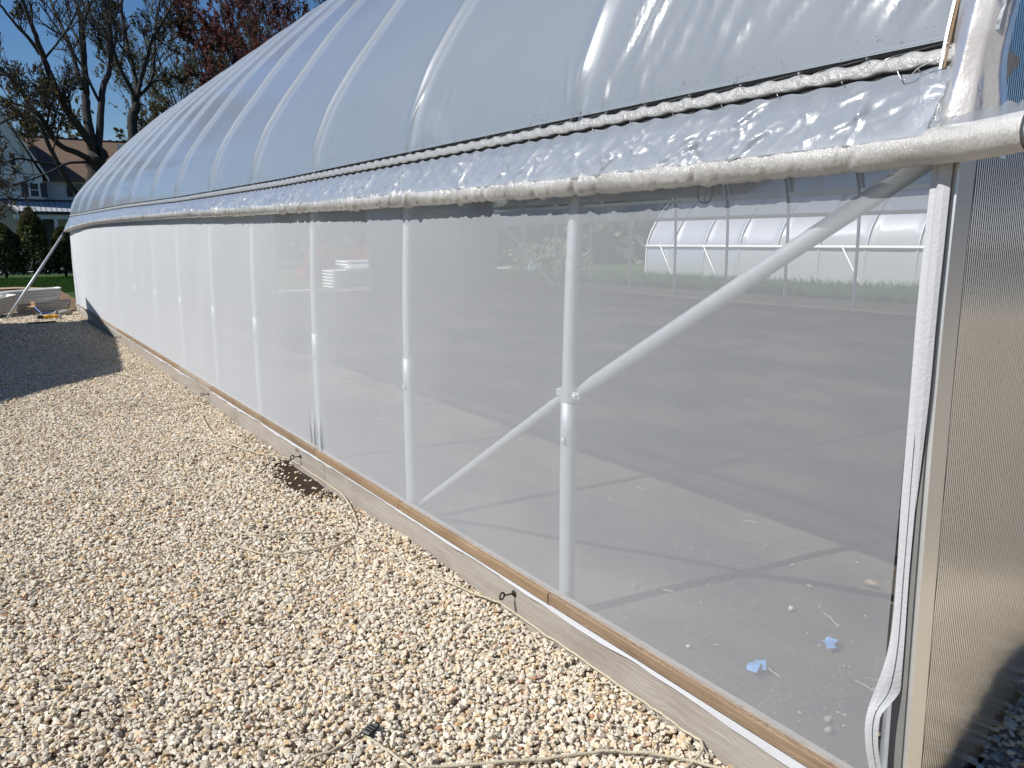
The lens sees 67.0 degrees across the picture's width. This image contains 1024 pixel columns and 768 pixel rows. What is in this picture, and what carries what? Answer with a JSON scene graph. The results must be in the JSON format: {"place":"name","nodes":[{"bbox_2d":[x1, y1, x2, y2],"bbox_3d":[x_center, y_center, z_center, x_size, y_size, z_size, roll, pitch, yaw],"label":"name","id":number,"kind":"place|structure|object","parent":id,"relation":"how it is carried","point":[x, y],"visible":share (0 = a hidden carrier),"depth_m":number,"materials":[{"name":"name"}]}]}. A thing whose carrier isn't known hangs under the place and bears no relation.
{"place":"outdoors","nodes":[
{"label":"outdoors","id":0,"kind":"place"},
{"bbox_2d":[0,287,38,288],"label":"sandy strip","id":1,"kind":"object","parent":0,"point":[18,287],"visible":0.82,"depth_m":23.98,"materials":[{"name":"beige sand"}]},
{"bbox_2d":[0,276,74,291],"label":"lawn grass","id":2,"kind":"structure","parent":0,"point":[65,286],"depth_m":28.30,"materials":[{"name":"green plant"}]},
{"bbox_2d":[0,289,75,312],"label":"dirt ground","id":3,"kind":"structure","parent":0,"point":[64,296],"depth_m":19.97,"materials":[{"name":"brown soil"}]},
{"bbox_2d":[0,0,323,140],"label":"sky","id":4,"kind":"structure","parent":0,"point":[16,46],"materials":[{"name":"blue"}]},
{"bbox_2d":[0,260,644,310],"bbox_3d":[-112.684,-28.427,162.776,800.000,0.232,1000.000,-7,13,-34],"label":"lawn","id":5,"kind":"structure","parent":0,"point":[620,266],"depth_m":38.17,"materials":[{"name":"green plant"}]},
{"bbox_2d":[0,221,26,278],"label":"evergreen shrub","id":6,"kind":"object","parent":5,"relation":"on","point":[8,243],"visible":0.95,"depth_m":32.05,"materials":[{"name":"green plant"}]},
{"bbox_2d":[12,206,55,277],"bbox_3d":[-20.394,-6.001,32.808,1.609,3.035,1.611,-7,13,-34],"label":"evergreen shrub","id":7,"kind":"object","parent":5,"relation":"on","point":[36,226],"visible":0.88,"depth_m":32.47,"materials":[{"name":"green plant"}]},
{"bbox_2d":[0,94,119,140],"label":"budding tree","id":8,"kind":"object","parent":5,"relation":"on","point":[65,125],"visible":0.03,"depth_m":62.21,"materials":[{"name":"plant"}]},
{"bbox_2d":[48,225,72,276],"bbox_3d":[-19.696,-5.825,33.884,1.399,2.291,1.437,-7,13,-34],"label":"evergreen shrub","id":9,"kind":"object","parent":5,"relation":"on","point":[61,256],"visible":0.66,"depth_m":33.56,"materials":[{"name":"green plant"}]},
{"bbox_2d":[0,107,126,274],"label":"white house","id":10,"kind":"structure","parent":5,"relation":"on","point":[52,196],"depth_m":37.85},
{"bbox_2d":[0,152,6,166],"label":"window","id":11,"kind":"structure","parent":10,"relation":"in","point":[0,152],"depth_m":36.73,"materials":[{"name":"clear glass"}]},
{"bbox_2d":[7,152,17,166],"bbox_3d":[-23.868,-10.735,36.945,0.370,0.698,0.059,-7,13,-34],"label":"window","id":12,"kind":"structure","parent":10,"relation":"in","point":[14,163],"depth_m":36.95,"materials":[{"name":"white glass"}]},
{"bbox_2d":[28,182,40,197],"bbox_3d":[-23.233,-9.442,37.622,0.475,0.748,0.059,-7,13,-34],"label":"window","id":13,"kind":"structure","parent":10,"relation":"in","point":[34,191],"depth_m":37.63,"materials":[{"name":"white glass"}]},
{"bbox_2d":[43,219,53,260],"bbox_3d":[-22.867,-7.004,38.296,0.440,2.615,0.035,-7,13,-34],"label":"door","id":14,"kind":"structure","parent":10,"relation":"in","point":[49,225],"depth_m":38.18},
{"bbox_2d":[73,182,83,197],"bbox_3d":[-22.085,-9.899,39.442,0.501,0.777,0.059,-7,13,-34],"label":"window","id":15,"kind":"structure","parent":10,"relation":"in","point":[78,185],"depth_m":39.40,"materials":[{"name":"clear glass"}]},
{"bbox_2d":[0,0,135,221],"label":"maple tree","id":16,"kind":"object","parent":5,"relation":"on","point":[48,86],"visible":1,"depth_m":24.00,"materials":[{"name":"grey plant"}]},
{"bbox_2d":[67,100,158,141],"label":"budding tree","id":17,"kind":"object","parent":5,"relation":"on","point":[71,127],"visible":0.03,"depth_m":54.92,"materials":[{"name":"plant"}]},
{"bbox_2d":[82,0,200,140],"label":"maple tree","id":18,"kind":"object","parent":5,"relation":"on","point":[136,93],"visible":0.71,"depth_m":33.18,"materials":[{"name":"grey plant"}]},
{"bbox_2d":[91,0,295,141],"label":"budding tree","id":19,"kind":"object","parent":5,"relation":"on","point":[157,95],"visible":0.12,"depth_m":45.64,"materials":[{"name":"red plant"}]},
{"bbox_2d":[158,0,285,104],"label":"red maple tree","id":20,"kind":"object","parent":5,"relation":"on","point":[215,31],"visible":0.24,"depth_m":34.02,"materials":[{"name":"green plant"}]},
{"bbox_2d":[199,0,325,74],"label":"red maple tree","id":21,"kind":"object","parent":5,"relation":"on","point":[287,14],"visible":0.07,"depth_m":40.88,"materials":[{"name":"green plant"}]},
{"bbox_2d":[499,235,595,270],"bbox_3d":[1.349,-5.136,30.300,3.410,1.453,3.009,-7,13,-34],"label":"pale shrub","id":22,"kind":"object","parent":5,"relation":"on","point":[542,255],"visible":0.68,"depth_m":30.14,"materials":[{"name":"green plant"}]},
{"bbox_2d":[474,199,668,263],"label":"wooded slope","id":23,"kind":"structure","parent":5,"relation":"on","point":[610,242],"depth_m":50.81,"materials":[{"name":"plant"}]},
{"bbox_2d":[493,265,918,304],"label":"tall grass","id":24,"kind":"structure","parent":5,"relation":"on","point":[901,294],"depth_m":16.58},
{"bbox_2d":[645,198,926,289],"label":"hoop house","id":25,"kind":"structure","parent":5,"relation":"on","point":[891,246],"depth_m":19.51,"materials":[{"name":"white plastic"}]},
{"bbox_2d":[0,310,1023,767],"bbox_3d":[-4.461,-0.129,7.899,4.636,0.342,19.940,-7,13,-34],"label":"gravel","id":26,"kind":"structure","parent":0,"point":[44,350],"depth_m":2.99,"materials":[{"name":"beige gravel"}]},
{"bbox_2d":[0,307,12,314],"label":"plastic tray","id":27,"kind":"object","parent":26,"relation":"on","point":[5,311],"visible":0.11,"depth_m":15.02,"materials":[{"name":"grey plastic"}]},
{"bbox_2d":[0,304,14,309],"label":"plastic tray","id":28,"kind":"object","parent":27,"relation":"on","point":[7,307],"visible":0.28,"depth_m":15.04,"materials":[{"name":"grey plastic"}]},
{"bbox_2d":[0,301,15,307],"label":"plastic tray","id":29,"kind":"object","parent":28,"relation":"on","point":[5,305],"visible":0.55,"depth_m":15.04,"materials":[{"name":"grey plastic"}]},
{"bbox_2d":[0,299,15,305],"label":"plastic tray","id":30,"kind":"object","parent":29,"relation":"on","point":[7,302],"visible":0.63,"depth_m":15.03,"materials":[{"name":"grey plastic"}]},
{"bbox_2d":[0,297,15,302],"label":"plastic tray","id":31,"kind":"object","parent":30,"relation":"on","point":[5,300],"visible":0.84,"depth_m":15.02,"materials":[{"name":"grey plastic"}]},
{"bbox_2d":[0,294,15,300],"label":"plastic tray","id":32,"kind":"object","parent":31,"relation":"on","point":[8,296],"visible":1,"depth_m":15.15,"materials":[{"name":"white plastic"}]},
{"bbox_2d":[21,302,36,310],"bbox_3d":[-9.617,-1.550,15.383,0.200,0.156,0.236,8,13,38],"label":"cardboard box","id":33,"kind":"object","parent":26,"relation":"on","point":[33,304],"visible":1,"depth_m":15.38,"materials":[{"name":"beige cardboard"}]},
{"bbox_2d":[6,231,65,318],"bbox_3d":[-9.314,-2.169,15.163,0.058,1.644,1.641,2,11,13],"label":"prop pole","id":34,"kind":"object","parent":26,"relation":"on","point":[35,276],"visible":0.99,"depth_m":15.11,"materials":[{"name":"metal"}]},
{"bbox_2d":[27,321,56,323],"bbox_3d":[-8.374,-1.100,13.770,0.460,0.024,0.070,-10,14,-43],"label":"metal bar","id":35,"kind":"object","parent":26,"relation":"on","point":[40,322],"visible":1,"depth_m":13.74,"materials":[{"name":"black metal"}]},
{"bbox_2d":[15,306,69,313],"bbox_3d":[-9.678,-1.522,15.961,0.959,0.090,0.449,-7,13,-28],"label":"plastic tray","id":36,"kind":"object","parent":26,"relation":"on","point":[31,311],"visible":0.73,"depth_m":15.76,"materials":[{"name":"grey plastic"}]},
{"bbox_2d":[16,304,69,309],"bbox_3d":[-9.669,-1.568,15.958,0.959,0.090,0.449,-7,13,-28],"label":"plastic tray","id":37,"kind":"object","parent":36,"relation":"on","point":[47,307],"visible":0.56,"depth_m":15.82,"materials":[{"name":"grey plastic"}]},
{"bbox_2d":[17,302,69,307],"bbox_3d":[-9.659,-1.613,15.955,0.959,0.090,0.449,-7,13,-28],"label":"plastic tray","id":38,"kind":"object","parent":37,"relation":"on","point":[40,305],"visible":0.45,"depth_m":15.79,"materials":[{"name":"grey plastic"}]},
{"bbox_2d":[18,300,70,305],"bbox_3d":[-9.649,-1.659,15.952,0.959,0.090,0.449,-7,13,-28],"label":"plastic tray","id":39,"kind":"object","parent":38,"relation":"on","point":[57,302],"visible":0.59,"depth_m":15.84,"materials":[{"name":"grey plastic"}]},
{"bbox_2d":[14,295,60,303],"bbox_3d":[-9.845,-1.711,15.774,1.109,0.110,0.469,-12,15,-36],"label":"plastic tray","id":40,"kind":"object","parent":39,"relation":"on","point":[40,299],"visible":0.43,"depth_m":15.71,"materials":[{"name":"grey plastic"}]},
{"bbox_2d":[15,292,60,298],"bbox_3d":[-9.839,-1.763,15.769,1.109,0.110,0.469,-12,15,-36],"label":"plastic tray","id":41,"kind":"object","parent":40,"relation":"on","point":[42,295],"visible":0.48,"depth_m":15.68,"materials":[{"name":"grey plastic"}]},
{"bbox_2d":[0,290,60,296],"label":"plastic tray","id":42,"kind":"object","parent":41,"relation":"on","point":[41,293],"visible":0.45,"depth_m":15.67,"materials":[{"name":"grey plastic"}]},
{"bbox_2d":[0,287,60,294],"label":"plastic tray","id":43,"kind":"object","parent":42,"relation":"on","point":[32,290],"visible":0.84,"depth_m":15.71,"materials":[{"name":"white plastic"}]},
{"bbox_2d":[34,307,54,313],"bbox_3d":[-9.323,-1.509,15.584,0.268,0.149,0.777,0,11,1],"label":"blue hose","id":44,"kind":"object","parent":26,"relation":"on","point":[38,310],"visible":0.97,"depth_m":15.28,"materials":[{"name":"plastic"}]},
{"bbox_2d":[37,314,61,318],"bbox_3d":[-8.636,-1.250,14.434,0.395,0.086,0.090,-9,14,-39],"label":"power tool","id":45,"kind":"object","parent":26,"relation":"on","point":[59,316],"visible":1,"depth_m":14.40,"materials":[{"name":"yellow plastic"}]},
{"bbox_2d":[53,309,72,314],"bbox_3d":[-8.890,-1.410,15.317,0.340,0.144,0.214,-7,13,-34],"label":"rock","id":46,"kind":"object","parent":26,"relation":"on","point":[64,312],"visible":0.74,"depth_m":15.24,"materials":[{"name":"stone"}]},
{"bbox_2d":[0,374,138,403],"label":"rope","id":47,"kind":"object","parent":26,"relation":"on","point":[62,381],"visible":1,"depth_m":7.94,"materials":[{"name":"fabric"}]},
{"bbox_2d":[81,335,157,369],"bbox_3d":[-5.312,-0.421,10.101,0.646,0.014,3.952,-7,13,-34],"label":"rope","id":48,"kind":"object","parent":26,"relation":"on","point":[117,360],"visible":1,"depth_m":9.34,"materials":[{"name":"fabric"}]},
{"bbox_2d":[126,397,206,413],"bbox_3d":[-3.025,0.189,6.781,0.639,0.014,0.558,-3,11,-17],"label":"rope","id":49,"kind":"object","parent":26,"relation":"on","point":[162,403],"visible":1,"depth_m":6.74,"materials":[{"name":"fabric"}]},
{"bbox_2d":[260,459,343,504],"bbox_3d":[-1.405,0.600,4.735,0.354,0.031,1.700,-7,13,-34],"label":"damp soil patch","id":50,"kind":"object","parent":26,"relation":"on","point":[307,485],"visible":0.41,"depth_m":4.77,"materials":[{"name":"brown soil"}]},
{"bbox_2d":[303,728,362,767],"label":"rope","id":51,"kind":"object","parent":26,"relation":"on","point":[333,749],"visible":0.97,"depth_m":2.18,"materials":[{"name":"fabric"}]},
{"bbox_2d":[201,413,512,612],"bbox_3d":[-1.536,0.595,4.568,0.748,0.017,4.396,-7,13,-34],"label":"rope","id":52,"kind":"object","parent":26,"relation":"on","point":[443,579],"visible":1,"depth_m":3.73,"materials":[{"name":"fabric"}]},
{"bbox_2d":[362,722,379,736],"bbox_3d":[-0.411,1.009,2.267,0.030,0.019,0.058,5,12,27],"label":"rope clip","id":53,"kind":"object","parent":26,"relation":"on","point":[370,729],"visible":1,"depth_m":2.26,"materials":[{"name":"black plastic"}]},
{"bbox_2d":[365,735,412,767],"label":"rope","id":54,"kind":"object","parent":26,"relation":"on","point":[394,755],"visible":1,"depth_m":2.17,"materials":[{"name":"fabric"}]},
{"bbox_2d":[64,0,1023,767],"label":"greenhouse","id":55,"kind":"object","parent":26,"relation":"on","point":[270,236],"visible":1,"depth_m":2.71,"materials":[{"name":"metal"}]},
{"bbox_2d":[517,200,525,215],"bbox_3d":[0.265,-4.247,17.792,0.181,0.732,0.361,-7,13,-34],"label":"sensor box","id":56,"kind":"object","parent":55,"relation":"hanging from","point":[520,202],"visible":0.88,"depth_m":17.76,"materials":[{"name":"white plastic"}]},
{"bbox_2d":[697,186,712,203],"bbox_3d":[3.367,-3.474,13.309,0.181,0.732,0.361,-7,13,-34],"label":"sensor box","id":57,"kind":"object","parent":55,"relation":"hanging from","point":[704,189],"visible":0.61,"depth_m":13.30,"materials":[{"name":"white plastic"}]},
{"bbox_2d":[418,749,721,767],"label":"rope","id":58,"kind":"object","parent":26,"relation":"on","point":[571,755],"visible":1,"depth_m":2.14,"materials":[{"name":"fabric"}]},
{"bbox_2d":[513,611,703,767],"bbox_3d":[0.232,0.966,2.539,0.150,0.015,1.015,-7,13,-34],"label":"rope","id":59,"kind":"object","parent":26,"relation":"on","point":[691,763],"visible":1,"depth_m":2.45,"materials":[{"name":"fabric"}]},
{"bbox_2d":[310,283,989,767],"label":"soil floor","id":60,"kind":"structure","parent":0,"point":[728,383],"depth_m":4.37,"materials":[{"name":"grey concrete"}]},
{"bbox_2d":[427,288,892,691],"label":"straw litter","id":61,"kind":"object","parent":60,"relation":"on","point":[678,442],"visible":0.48,"depth_m":5.00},
{"bbox_2d":[746,659,765,672],"bbox_3d":[0.768,0.872,2.404,0.052,0.016,0.082,8,13,37],"label":"tape scrap","id":62,"kind":"object","parent":60,"relation":"on","point":[756,665],"visible":1,"depth_m":2.39,"materials":[{"name":"blue plastic"}]},
{"bbox_2d":[824,716,830,721],"bbox_3d":[0.883,0.935,2.159,0.025,0.014,0.018,-7,13,-34],"label":"pebble","id":63,"kind":"object","parent":60,"relation":"on","point":[827,718],"visible":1,"depth_m":2.15,"materials":[{"name":"stone"}]},
{"bbox_2d":[824,727,831,732],"bbox_3d":[0.864,0.945,2.113,0.024,0.014,0.018,-7,13,-34],"label":"pebble","id":64,"kind":"object","parent":60,"relation":"on","point":[828,729],"visible":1,"depth_m":2.11,"materials":[{"name":"stone"}]},
{"bbox_2d":[821,636,840,648],"bbox_3d":[1.042,0.840,2.519,0.074,0.016,0.057,-4,11,-18],"label":"tape scrap","id":65,"kind":"object","parent":60,"relation":"on","point":[829,642],"visible":1,"depth_m":2.51,"materials":[{"name":"blue plastic"}]},
{"bbox_2d":[864,579,876,584],"bbox_3d":[1.364,0.753,2.941,0.023,0.011,0.047,-10,14,-41],"label":"dead leaf","id":66,"kind":"object","parent":60,"relation":"on","point":[869,581],"visible":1,"depth_m":2.94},
{"bbox_2d":[427,317,904,720],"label":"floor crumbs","id":67,"kind":"object","parent":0,"point":[792,564],"visible":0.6,"depth_m":5.14,"materials":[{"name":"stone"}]},
{"bbox_2d":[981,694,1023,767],"bbox_3d":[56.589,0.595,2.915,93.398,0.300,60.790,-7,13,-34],"label":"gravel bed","id":68,"kind":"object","parent":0,"point":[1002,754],"visible":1,"depth_m":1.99,"materials":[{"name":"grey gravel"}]}
]}

